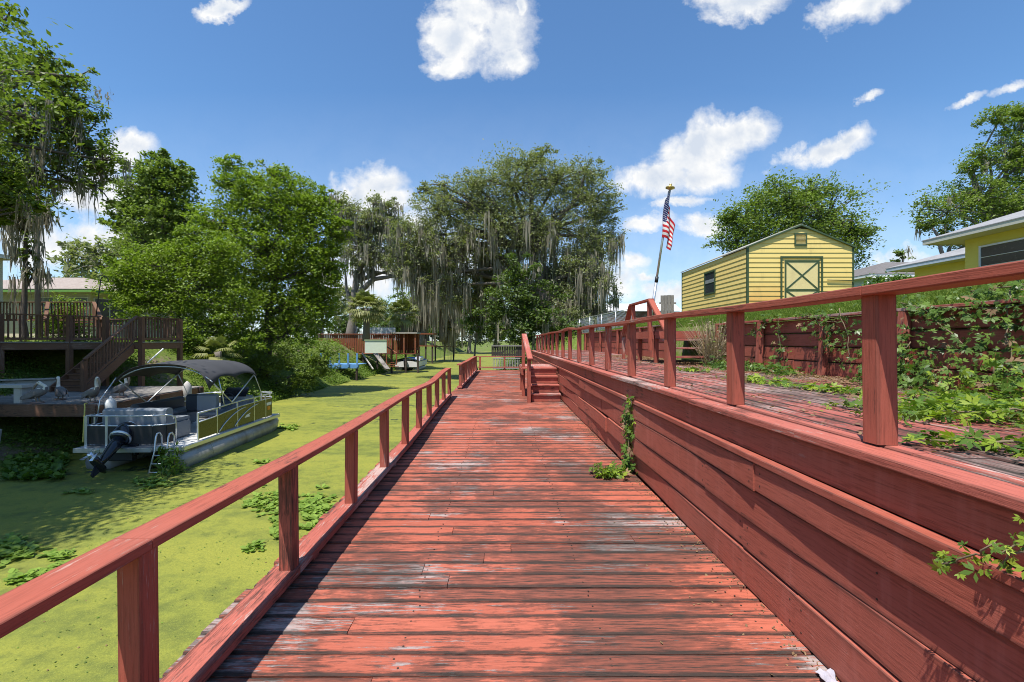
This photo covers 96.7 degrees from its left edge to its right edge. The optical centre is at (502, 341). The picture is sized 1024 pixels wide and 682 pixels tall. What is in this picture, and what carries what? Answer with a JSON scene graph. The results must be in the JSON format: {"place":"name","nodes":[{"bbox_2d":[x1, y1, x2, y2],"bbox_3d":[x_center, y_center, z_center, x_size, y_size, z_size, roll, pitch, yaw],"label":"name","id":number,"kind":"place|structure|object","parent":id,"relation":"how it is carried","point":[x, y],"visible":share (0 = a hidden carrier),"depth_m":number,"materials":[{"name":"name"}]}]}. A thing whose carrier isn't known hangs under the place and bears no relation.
{"place":"outdoors","nodes":[
{"label":"outdoors","id":0,"kind":"place"},
{"bbox_2d":[0,352,501,681],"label":"water","id":1,"kind":"structure","parent":0,"point":[328,408],"depth_m":7.42,"materials":[{"name":"green liquid"}]},
{"bbox_2d":[0,532,51,565],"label":"water plant","id":2,"kind":"object","parent":1,"relation":"on","point":[11,544],"visible":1,"depth_m":6.42,"materials":[{"name":"green plant"}]},
{"bbox_2d":[2,567,52,585],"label":"water plant","id":3,"kind":"object","parent":1,"relation":"on","point":[20,578],"visible":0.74,"depth_m":5.65,"materials":[{"name":"green plant"}]},
{"bbox_2d":[0,451,74,480],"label":"water plant","id":4,"kind":"object","parent":1,"relation":"on","point":[33,466],"visible":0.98,"depth_m":10.33,"materials":[{"name":"green plant"}]},
{"bbox_2d":[36,548,75,560],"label":"water plant","id":5,"kind":"object","parent":1,"relation":"on","point":[56,555],"visible":1,"depth_m":6.25,"materials":[{"name":"green plant"}]},
{"bbox_2d":[0,386,203,423],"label":"dock","id":6,"kind":"object","parent":1,"relation":"in","point":[72,405],"visible":0.49,"depth_m":12.30,"materials":[{"name":"grey wood"}]},
{"bbox_2d":[0,384,37,402],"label":"bench","id":7,"kind":"object","parent":6,"relation":"on","point":[20,390],"visible":0.85,"depth_m":11.81,"materials":[{"name":"concrete"}]},
{"bbox_2d":[0,378,55,390],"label":"wall","id":8,"kind":"structure","parent":6,"relation":"on","point":[48,382],"depth_m":14.41,"materials":[{"name":"wood"}]},
{"bbox_2d":[20,381,47,403],"bbox_3d":[-12.181,1.308,11.842,0.573,0.575,0.290,0,0,-10],"label":"pelican","id":9,"kind":"object","parent":6,"relation":"on","point":[36,393],"visible":1,"depth_m":11.79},
{"bbox_2d":[54,376,68,399],"bbox_3d":[-12.191,1.279,12.542,0.624,0.633,0.270,0,0,30],"label":"pelican","id":10,"kind":"object","parent":6,"relation":"on","point":[61,391],"visible":1,"depth_m":12.47,"materials":[{"name":"grey"}]},
{"bbox_2d":[81,377,100,402],"bbox_3d":[-10.791,1.255,11.957,0.671,0.681,0.290,0,0,20],"label":"pelican","id":11,"kind":"object","parent":6,"relation":"on","point":[90,393],"visible":1,"depth_m":11.86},
{"bbox_2d":[110,377,129,397],"bbox_3d":[-10.992,1.255,13.106,0.671,0.681,0.290,0,0,15],"label":"pelican","id":12,"kind":"object","parent":6,"relation":"on","point":[120,388],"visible":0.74,"depth_m":13.02,"materials":[{"name":"grey"}]},
{"bbox_2d":[130,476,182,489],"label":"water plant","id":13,"kind":"object","parent":1,"relation":"on","point":[159,480],"visible":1,"depth_m":9.48,"materials":[{"name":"green plant"}]},
{"bbox_2d":[150,441,188,476],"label":"reed tuft","id":14,"kind":"object","parent":1,"relation":"in","point":[171,467],"visible":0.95,"depth_m":10.06,"materials":[{"name":"green plant"}]},
{"bbox_2d":[73,348,279,477],"bbox_3d":[-8.580,1.640,12.516,2.395,2.942,6.294,0,0,-2],"label":"pontoon boat","id":15,"kind":"object","parent":1,"relation":"on","point":[200,427],"visible":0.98,"depth_m":11.54,"materials":[{"name":"metal"}]},
{"bbox_2d":[3,415,400,681],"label":"duckweed flecks","id":16,"kind":"object","parent":1,"relation":"on","point":[160,550],"visible":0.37,"depth_m":7.49,"materials":[{"name":"green plant"}]},
{"bbox_2d":[240,539,266,552],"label":"water plant","id":17,"kind":"object","parent":1,"relation":"on","point":[252,546],"visible":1,"depth_m":6.49,"materials":[{"name":"green plant"}]},
{"bbox_2d":[256,509,278,537],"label":"water plant","id":18,"kind":"object","parent":1,"relation":"on","point":[274,528],"visible":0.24,"depth_m":7.32,"materials":[{"name":"green plant"}]},
{"bbox_2d":[241,485,314,510],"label":"water plant","id":19,"kind":"object","parent":1,"relation":"on","point":[254,499],"visible":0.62,"depth_m":8.30,"materials":[{"name":"green plant"}]},
{"bbox_2d":[299,483,337,528],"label":"water plant","id":20,"kind":"object","parent":1,"relation":"on","point":[320,509],"visible":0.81,"depth_m":7.93,"materials":[{"name":"green plant"}]},
{"bbox_2d":[327,353,366,380],"bbox_3d":[-12.750,2.235,35.430,3.700,2.730,2.340,0,0,0],"label":"blue dock","id":21,"kind":"object","parent":1,"relation":"in","point":[351,365],"visible":0.53,"depth_m":34.38,"materials":[{"name":"paint"}]},
{"bbox_2d":[395,356,426,370],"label":"covered boat","id":22,"kind":"object","parent":1,"relation":"on","point":[411,361],"visible":0.73,"depth_m":46.50,"materials":[{"name":"metal"}]},
{"bbox_2d":[419,333,436,363],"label":"wooden frame","id":23,"kind":"object","parent":1,"relation":"in","point":[426,334],"visible":0.66,"depth_m":60.70,"materials":[{"name":"brown wood"}]},
{"bbox_2d":[454,270,501,369],"bbox_3d":[-2.324,-1.517,39.940,4.612,9.866,3.497,0,0,0],"label":"willow","id":24,"kind":"object","parent":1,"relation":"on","point":[472,320],"visible":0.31,"depth_m":39.87,"materials":[{"name":"green plant"}]},
{"bbox_2d":[0,285,1022,466],"bbox_3d":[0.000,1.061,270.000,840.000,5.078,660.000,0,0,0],"label":"ground","id":25,"kind":"structure","parent":0,"point":[80,354],"depth_m":17.41,"materials":[{"name":"green plant"}]},
{"bbox_2d":[0,254,9,313],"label":"house","id":26,"kind":"structure","parent":25,"relation":"on","point":[2,258],"depth_m":20.14,"materials":[{"name":"white paint"}]},
{"bbox_2d":[0,165,48,227],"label":"maple tree","id":27,"kind":"object","parent":25,"relation":"on","point":[36,208],"visible":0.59,"depth_m":13.40,"materials":[{"name":"green plant"}]},
{"bbox_2d":[0,196,61,341],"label":"mossy tree","id":28,"kind":"object","parent":25,"relation":"on","point":[25,235],"visible":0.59,"depth_m":17.49,"materials":[{"name":"green plant"}]},
{"bbox_2d":[34,164,40,340],"bbox_3d":[-19.420,-3.600,19.003,0.237,7.802,0.194,0,0,0],"label":"utility pole","id":29,"kind":"object","parent":25,"relation":"on","point":[37,301],"visible":0.19,"depth_m":18.95,"materials":[{"name":"brown wood"}]},
{"bbox_2d":[0,340,110,463],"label":"bank weeds","id":30,"kind":"object","parent":25,"relation":"on","point":[27,434],"visible":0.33,"depth_m":13.00,"materials":[{"name":"green plant"}]},
{"bbox_2d":[28,291,92,337],"bbox_3d":[-19.909,-1.031,20.471,2.509,2.506,2.009,0,0,-17],"label":"hedge","id":31,"kind":"object","parent":25,"relation":"on","point":[60,322],"visible":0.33,"depth_m":20.35,"materials":[{"name":"green plant"}]},
{"bbox_2d":[0,0,130,264],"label":"oak tree","id":32,"kind":"object","parent":25,"relation":"on","point":[44,120],"visible":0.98,"depth_m":14.48,"materials":[{"name":"green plant"}]},
{"bbox_2d":[0,313,184,391],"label":"brown deck","id":33,"kind":"structure","parent":25,"relation":"on","point":[102,361],"depth_m":15.78,"materials":[{"name":"brown wood"}]},
{"bbox_2d":[0,302,102,337],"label":"deck railing","id":34,"kind":"structure","parent":33,"relation":"on","point":[47,306],"depth_m":19.93,"materials":[{"name":"brown wood"}]},
{"bbox_2d":[3,278,220,337],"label":"house","id":35,"kind":"structure","parent":25,"relation":"on","point":[71,287],"depth_m":24.50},
{"bbox_2d":[41,297,65,324],"bbox_3d":[-24.250,-1.650,24.485,1.400,1.500,0.050,0,0,0],"label":"window","id":36,"kind":"structure","parent":35,"relation":"in","point":[43,299],"depth_m":24.48,"materials":[{"name":"white paint"}]},
{"bbox_2d":[68,297,88,323],"bbox_3d":[-22.850,-1.650,24.485,1.100,1.500,0.050,0,0,0],"label":"window","id":37,"kind":"structure","parent":35,"relation":"in","point":[86,299],"depth_m":24.48,"materials":[{"name":"white paint"}]},
{"bbox_2d":[93,297,123,325],"bbox_3d":[-22.184,-1.650,25.650,0.051,1.500,1.960,0,0,0],"label":"window","id":38,"kind":"structure","parent":35,"relation":"in","point":[107,312],"depth_m":25.53,"materials":[{"name":"white paint"}]},
{"bbox_2d":[44,223,209,311],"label":"distant tree","id":39,"kind":"object","parent":25,"relation":"on","point":[75,260],"visible":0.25,"depth_m":46.33,"materials":[{"name":"green plant"}]},
{"bbox_2d":[96,147,210,333],"bbox_3d":[-22.132,-5.773,29.021,7.191,13.022,4.177,0,0,0],"label":"broadleaf tree","id":40,"kind":"object","parent":25,"relation":"on","point":[150,201],"visible":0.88,"depth_m":28.42,"materials":[{"name":"green plant"}]},
{"bbox_2d":[5,335,347,401],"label":"bank weeds","id":41,"kind":"object","parent":25,"relation":"on","point":[205,385],"visible":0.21,"depth_m":21.17,"materials":[{"name":"green plant"}]},
{"bbox_2d":[85,221,273,362],"bbox_3d":[-15.692,-2.333,22.344,8.626,7.172,4.354,0,0,0],"label":"broadleaf tree","id":42,"kind":"object","parent":25,"relation":"on","point":[134,297],"visible":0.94,"depth_m":22.07,"materials":[{"name":"green plant"}]},
{"bbox_2d":[192,334,242,360],"bbox_3d":[-13.191,0.522,20.887,2.032,1.748,2.038,0,0,36],"label":"palmetto","id":43,"kind":"object","parent":25,"relation":"on","point":[218,340],"visible":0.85,"depth_m":20.86,"materials":[{"name":"green plant"}]},
{"bbox_2d":[171,153,353,377],"bbox_3d":[-13.289,-4.119,25.514,9.974,12.754,6.398,0,0,0],"label":"broadleaf tree","id":44,"kind":"object","parent":25,"relation":"on","point":[267,249],"visible":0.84,"depth_m":24.95,"materials":[{"name":"green plant"}]},
{"bbox_2d":[239,337,344,396],"bbox_3d":[-11.571,1.412,24.449,6.140,3.394,2.539,0,0,0],"label":"shrub","id":45,"kind":"object","parent":25,"relation":"on","point":[268,363],"visible":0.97,"depth_m":24.26,"materials":[{"name":"green plant"}]},
{"bbox_2d":[208,356,408,400],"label":"bank weeds","id":46,"kind":"object","parent":25,"relation":"on","point":[278,388],"visible":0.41,"depth_m":29.13,"materials":[{"name":"green plant"}]},
{"bbox_2d":[288,279,360,337],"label":"distant tree","id":47,"kind":"object","parent":25,"relation":"on","point":[345,305],"visible":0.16,"depth_m":74.22,"materials":[{"name":"green plant"}]},
{"bbox_2d":[325,300,362,335],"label":"distant tree","id":48,"kind":"object","parent":25,"relation":"on","point":[342,324],"visible":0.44,"depth_m":89.82,"materials":[{"name":"green plant"}]},
{"bbox_2d":[262,337,428,380],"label":"bank weeds","id":49,"kind":"object","parent":25,"relation":"on","point":[340,348],"visible":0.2,"depth_m":41.55,"materials":[{"name":"green plant"}]},
{"bbox_2d":[342,288,389,340],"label":"palm","id":50,"kind":"object","parent":25,"relation":"on","point":[362,299],"visible":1,"depth_m":40.40,"materials":[{"name":"green plant"}]},
{"bbox_2d":[318,334,418,372],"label":"red dock","id":51,"kind":"object","parent":25,"relation":"on","point":[342,338],"visible":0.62,"depth_m":45.02,"materials":[{"name":"brown wood"}]},
{"bbox_2d":[390,332,420,353],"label":"shed","id":52,"kind":"object","parent":51,"relation":"on","point":[405,341],"visible":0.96,"depth_m":44.63,"materials":[{"name":"brown wood"}]},
{"bbox_2d":[323,189,423,345],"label":"live oak","id":53,"kind":"object","parent":25,"relation":"on","point":[365,229],"visible":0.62,"depth_m":45.33,"materials":[{"name":"green plant"}]},
{"bbox_2d":[364,340,386,352],"bbox_3d":[-10.636,0.394,38.030,1.877,1.135,0.140,0,0,0],"label":"sign board","id":54,"kind":"object","parent":25,"relation":"on","point":[375,346],"visible":1,"depth_m":38.00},
{"bbox_2d":[370,299,400,339],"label":"distant tree","id":55,"kind":"object","parent":25,"relation":"on","point":[384,323],"visible":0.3,"depth_m":78.27,"materials":[{"name":"green plant"}]},
{"bbox_2d":[387,297,420,331],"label":"palm","id":56,"kind":"object","parent":25,"relation":"on","point":[404,320],"visible":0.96,"depth_m":51.20,"materials":[{"name":"green plant"}]},
{"bbox_2d":[396,261,469,361],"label":"shade tree","id":57,"kind":"object","parent":25,"relation":"on","point":[452,334],"visible":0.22,"depth_m":65.21,"materials":[{"name":"green plant"}]},
{"bbox_2d":[447,298,497,353],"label":"distant tree","id":58,"kind":"object","parent":25,"relation":"on","point":[478,341],"visible":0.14,"depth_m":112.52,"materials":[{"name":"green plant"}]},
{"bbox_2d":[159,370,840,681],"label":"boardwalk","id":59,"kind":"structure","parent":25,"relation":"on","point":[436,560],"depth_m":2.81,"materials":[{"name":"paint"}]},
{"bbox_2d":[0,368,451,681],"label":"canal railing","id":60,"kind":"object","parent":59,"relation":"on","point":[131,557],"visible":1,"depth_m":2.08,"materials":[{"name":"paint"}]},
{"bbox_2d":[457,356,476,387],"bbox_3d":[-1.375,1.103,18.576,0.163,0.793,8.547,0,0,0],"label":"canal railing","id":61,"kind":"object","parent":59,"relation":"on","point":[467,369],"visible":1,"depth_m":16.61,"materials":[{"name":"paint"}]},
{"bbox_2d":[477,356,525,369],"bbox_3d":[0.050,1.128,23.730,2.800,0.740,0.140,0,0,0],"label":"end railing","id":62,"kind":"object","parent":59,"relation":"on","point":[480,367],"visible":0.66,"depth_m":23.69,"materials":[{"name":"paint"}]},
{"bbox_2d":[519,334,560,402],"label":"wooden stairs","id":63,"kind":"structure","parent":59,"relation":"on","point":[541,373],"depth_m":11.90,"materials":[{"name":"paint"}]},
{"bbox_2d":[591,463,630,478],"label":"creeper","id":64,"kind":"object","parent":59,"relation":"on","point":[609,473],"visible":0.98,"depth_m":5.00,"materials":[{"name":"green plant"}]},
{"bbox_2d":[525,378,837,681],"bbox_3d":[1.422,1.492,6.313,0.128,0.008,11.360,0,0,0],"label":"leaf litter","id":65,"kind":"object","parent":59,"relation":"on","point":[804,652],"visible":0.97,"depth_m":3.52,"materials":[{"name":"brown plant"}]},
{"bbox_2d":[815,668,837,681],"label":"scrap","id":66,"kind":"object","parent":59,"relation":"on","point":[828,675],"visible":1,"depth_m":2.02,"materials":[{"name":"white paper"}]},
{"bbox_2d":[373,138,629,348],"bbox_3d":[0.123,-6.300,36.056,19.861,17.934,9.839,0,0,0],"label":"live oak","id":67,"kind":"object","parent":25,"relation":"on","point":[583,275],"visible":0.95,"depth_m":34.26,"materials":[{"name":"green plant"}]},
{"bbox_2d":[491,345,521,355],"bbox_3d":[0.236,0.581,28.000,1.890,0.729,0.140,0,0,0],"label":"picket panel","id":68,"kind":"object","parent":25,"relation":"on","point":[505,350],"visible":0.79,"depth_m":28.00,"materials":[{"name":"grey wood"}]},
{"bbox_2d":[493,358,519,368],"bbox_3d":[0.197,1.220,25.405,1.536,0.632,0.090,0,0,0],"label":"railing","id":69,"kind":"object","parent":25,"relation":"on","point":[507,363],"visible":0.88,"depth_m":25.40,"materials":[{"name":"grey wood"}]},
{"bbox_2d":[494,288,535,338],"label":"distant tree","id":70,"kind":"object","parent":25,"relation":"on","point":[513,318],"visible":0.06,"depth_m":73.36,"materials":[{"name":"green plant"}]},
{"bbox_2d":[472,250,592,360],"bbox_3d":[2.157,-2.325,31.173,8.643,7.536,4.804,0,0,0],"label":"shade tree","id":71,"kind":"object","parent":25,"relation":"on","point":[535,310],"visible":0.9,"depth_m":30.55,"materials":[{"name":"green plant"}]},
{"bbox_2d":[496,331,576,369],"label":"bank weeds","id":72,"kind":"object","parent":25,"relation":"on","point":[520,362],"visible":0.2,"depth_m":38.96,"materials":[{"name":"green plant"}]},
{"bbox_2d":[573,309,626,332],"bbox_3d":[5.994,-1.025,29.233,0.175,1.750,7.902,0,0,-17],"label":"wire fence","id":73,"kind":"object","parent":25,"relation":"on","point":[596,319],"visible":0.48,"depth_m":28.48,"materials":[{"name":"metal"}]},
{"bbox_2d":[596,304,681,329],"bbox_3d":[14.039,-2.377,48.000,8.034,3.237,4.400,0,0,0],"label":"car","id":74,"kind":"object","parent":25,"relation":"on","point":[640,310],"depth_m":46.09,"materials":[{"name":"white metal"}]},
{"bbox_2d":[659,295,675,313],"bbox_3d":[7.900,-1.564,21.820,0.800,1.328,0.080,0,0,0],"label":"board fence","id":75,"kind":"object","parent":25,"relation":"on","point":[667,302],"visible":0.72,"depth_m":21.78,"materials":[{"name":"grey wood"}]},
{"bbox_2d":[681,224,856,311],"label":"yellow shed","id":76,"kind":"structure","parent":25,"relation":"on","point":[798,260],"depth_m":15.69,"materials":[{"name":"yellow wood"}]},
{"bbox_2d":[704,269,715,295],"bbox_3d":[8.402,-2.390,18.500,0.045,0.940,0.980,0,0,0],"label":"window","id":77,"kind":"structure","parent":76,"relation":"in","point":[709,277],"depth_m":18.42,"materials":[{"name":"black glass"}]},
{"bbox_2d":[784,260,819,297],"bbox_3d":[10.280,-1.890,15.654,1.200,1.821,0.040,0,0,0],"label":"door","id":78,"kind":"structure","parent":76,"relation":"in","point":[801,277],"depth_m":15.65,"materials":[{"name":"paint"}]},
{"bbox_2d":[531,350,1023,681],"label":"retaining wall","id":79,"kind":"structure","parent":25,"relation":"on","point":[821,545],"depth_m":2.02,"materials":[{"name":"paint"}]},
{"bbox_2d":[588,394,637,475],"bbox_3d":[1.270,1.070,5.193,0.635,0.934,0.384,0,0,-11],"label":"creeper","id":80,"kind":"object","parent":79,"relation":"attached to","point":[626,450],"visible":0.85,"depth_m":5.19,"materials":[{"name":"green plant"}]},
{"bbox_2d":[927,514,1023,582],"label":"creeper","id":81,"kind":"object","parent":79,"relation":"attached to","point":[946,566],"visible":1,"depth_m":1.32,"materials":[{"name":"green plant"}]},
{"bbox_2d":[535,350,1023,477],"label":"deck","id":82,"kind":"structure","parent":25,"relation":"on","point":[840,416],"depth_m":3.29,"materials":[{"name":"paint"}]},
{"bbox_2d":[582,325,663,358],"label":"lawn wall","id":83,"kind":"structure","parent":82,"relation":"on","point":[599,342],"depth_m":17.95,"materials":[{"name":"paint"}]},
{"bbox_2d":[652,183,674,315],"bbox_3d":[4.870,-2.631,14.000,0.818,4.474,0.280,0,0,0],"label":"flagpole","id":84,"kind":"object","parent":83,"relation":"on","point":[670,187],"visible":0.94,"depth_m":13.97,"materials":[{"name":"metal"}]},
{"bbox_2d":[662,193,674,249],"bbox_3d":[5.050,-3.665,13.910,0.349,1.807,0.239,0,0,0],"label":"flag","id":85,"kind":"object","parent":84,"relation":"attached to","point":[668,225],"visible":1,"depth_m":13.86,"materials":[{"name":"fabric"}]},
{"bbox_2d":[621,298,709,362],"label":"landing stairs","id":86,"kind":"structure","parent":82,"relation":"on","point":[650,335],"depth_m":10.36,"materials":[{"name":"paint"}]},
{"bbox_2d":[678,317,754,363],"bbox_3d":[4.257,-0.019,9.237,1.506,0.980,1.641,0,0,0],"label":"dry weed","id":87,"kind":"object","parent":82,"relation":"on","point":[711,347],"visible":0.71,"depth_m":9.20,"materials":[{"name":"beige plant"}]},
{"bbox_2d":[698,355,815,375],"bbox_3d":[4.129,0.401,7.854,1.145,0.298,3.113,0,0,0],"label":"ground vine","id":88,"kind":"object","parent":82,"relation":"on","point":[779,369],"visible":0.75,"depth_m":7.28,"materials":[{"name":"green plant"}]},
{"bbox_2d":[535,260,1023,486],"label":"wall railing","id":89,"kind":"object","parent":82,"relation":"on","point":[879,364],"depth_m":1.99,"materials":[{"name":"paint"}]},
{"bbox_2d":[715,373,861,394],"bbox_3d":[3.065,0.448,4.929,0.561,0.151,2.167,0,0,-8],"label":"ground vine","id":90,"kind":"object","parent":82,"relation":"on","point":[756,378],"visible":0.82,"depth_m":4.68,"materials":[{"name":"green plant"}]},
{"bbox_2d":[572,355,1022,460],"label":"leaf litter","id":91,"kind":"object","parent":82,"relation":"on","point":[688,363],"visible":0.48,"depth_m":5.99,"materials":[{"name":"brown plant"}]},
{"bbox_2d":[714,298,1023,393],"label":"lawn wall","id":92,"kind":"structure","parent":82,"relation":"on","point":[761,353],"depth_m":5.96,"materials":[{"name":"paint"}]},
{"bbox_2d":[748,314,791,362],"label":"wall vine","id":93,"kind":"object","parent":92,"relation":"attached to","point":[779,342],"depth_m":7.46,"materials":[{"name":"green plant"}]},
{"bbox_2d":[795,303,861,369],"bbox_3d":[4.504,-0.086,6.295,0.421,0.924,1.522,0,0,0],"label":"wall vine","id":94,"kind":"object","parent":92,"relation":"attached to","point":[826,328],"depth_m":6.24,"materials":[{"name":"green plant"}]},
{"bbox_2d":[896,279,1023,390],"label":"wall vine","id":95,"kind":"object","parent":92,"relation":"attached to","point":[1015,287],"depth_m":4.29,"materials":[{"name":"green plant"}]},
{"bbox_2d":[841,319,966,390],"bbox_3d":[4.242,0.094,4.825,0.838,0.870,1.736,0,0,0],"label":"shrub","id":96,"kind":"object","parent":82,"relation":"on","point":[902,352],"visible":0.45,"depth_m":4.73,"materials":[{"name":"green plant"}]},
{"bbox_2d":[808,381,1023,428],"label":"ground vine","id":97,"kind":"object","parent":82,"relation":"on","point":[967,404],"visible":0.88,"depth_m":2.92,"materials":[{"name":"green plant"}]},
{"bbox_2d":[898,343,1023,398],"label":"shrub","id":98,"kind":"object","parent":82,"relation":"on","point":[995,378],"visible":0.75,"depth_m":3.88,"materials":[{"name":"green plant"}]},
{"bbox_2d":[898,424,1023,458],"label":"ground vine","id":99,"kind":"object","parent":82,"relation":"on","point":[992,443],"visible":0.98,"depth_m":2.03,"materials":[{"name":"green plant"}]},
{"bbox_2d":[701,167,900,268],"bbox_3d":[22.928,-7.131,35.649,14.045,13.043,8.172,0,0,0],"label":"oak tree","id":100,"kind":"object","parent":25,"relation":"on","point":[792,204],"visible":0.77,"depth_m":35.08,"materials":[{"name":"green plant"}]},
{"bbox_2d":[854,262,914,286],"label":"house","id":101,"kind":"structure","parent":25,"relation":"on","point":[860,278],"depth_m":27.38,"materials":[{"name":"grey"}]},
{"bbox_2d":[862,271,916,285],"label":"flowering bush","id":102,"kind":"object","parent":25,"relation":"on","point":[893,278],"visible":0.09,"depth_m":12.59,"materials":[{"name":"green plant"}]},
{"bbox_2d":[886,248,964,276],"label":"house","id":103,"kind":"structure","parent":25,"relation":"on","point":[953,260],"depth_m":19.66,"materials":[{"name":"yellow paint"}]},
{"bbox_2d":[890,101,1023,261],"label":"oak tree","id":104,"kind":"object","parent":25,"relation":"on","point":[988,203],"visible":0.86,"depth_m":33.75,"materials":[{"name":"green plant"}]},
{"bbox_2d":[921,210,1023,268],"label":"house","id":105,"kind":"structure","parent":25,"relation":"on","point":[999,240],"depth_m":14.61,"materials":[{"name":"yellow paint"}]},
{"bbox_2d":[978,237,1023,266],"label":"window","id":106,"kind":"structure","parent":105,"relation":"in","point":[1012,250],"depth_m":14.41,"materials":[{"name":"glass"}]},
{"bbox_2d":[0,0,1023,340],"label":"sky","id":107,"kind":"structure","parent":0,"point":[703,98],"materials":[{"name":"blue"}]},
{"bbox_2d":[575,314,723,335],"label":"lawn grass","id":108,"kind":"structure","parent":0,"point":[655,323],"depth_m":19.89,"materials":[{"name":"green plant"}]},
{"bbox_2d":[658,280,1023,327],"bbox_3d":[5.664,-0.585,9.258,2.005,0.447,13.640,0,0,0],"label":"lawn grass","id":109,"kind":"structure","parent":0,"point":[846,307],"depth_m":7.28,"materials":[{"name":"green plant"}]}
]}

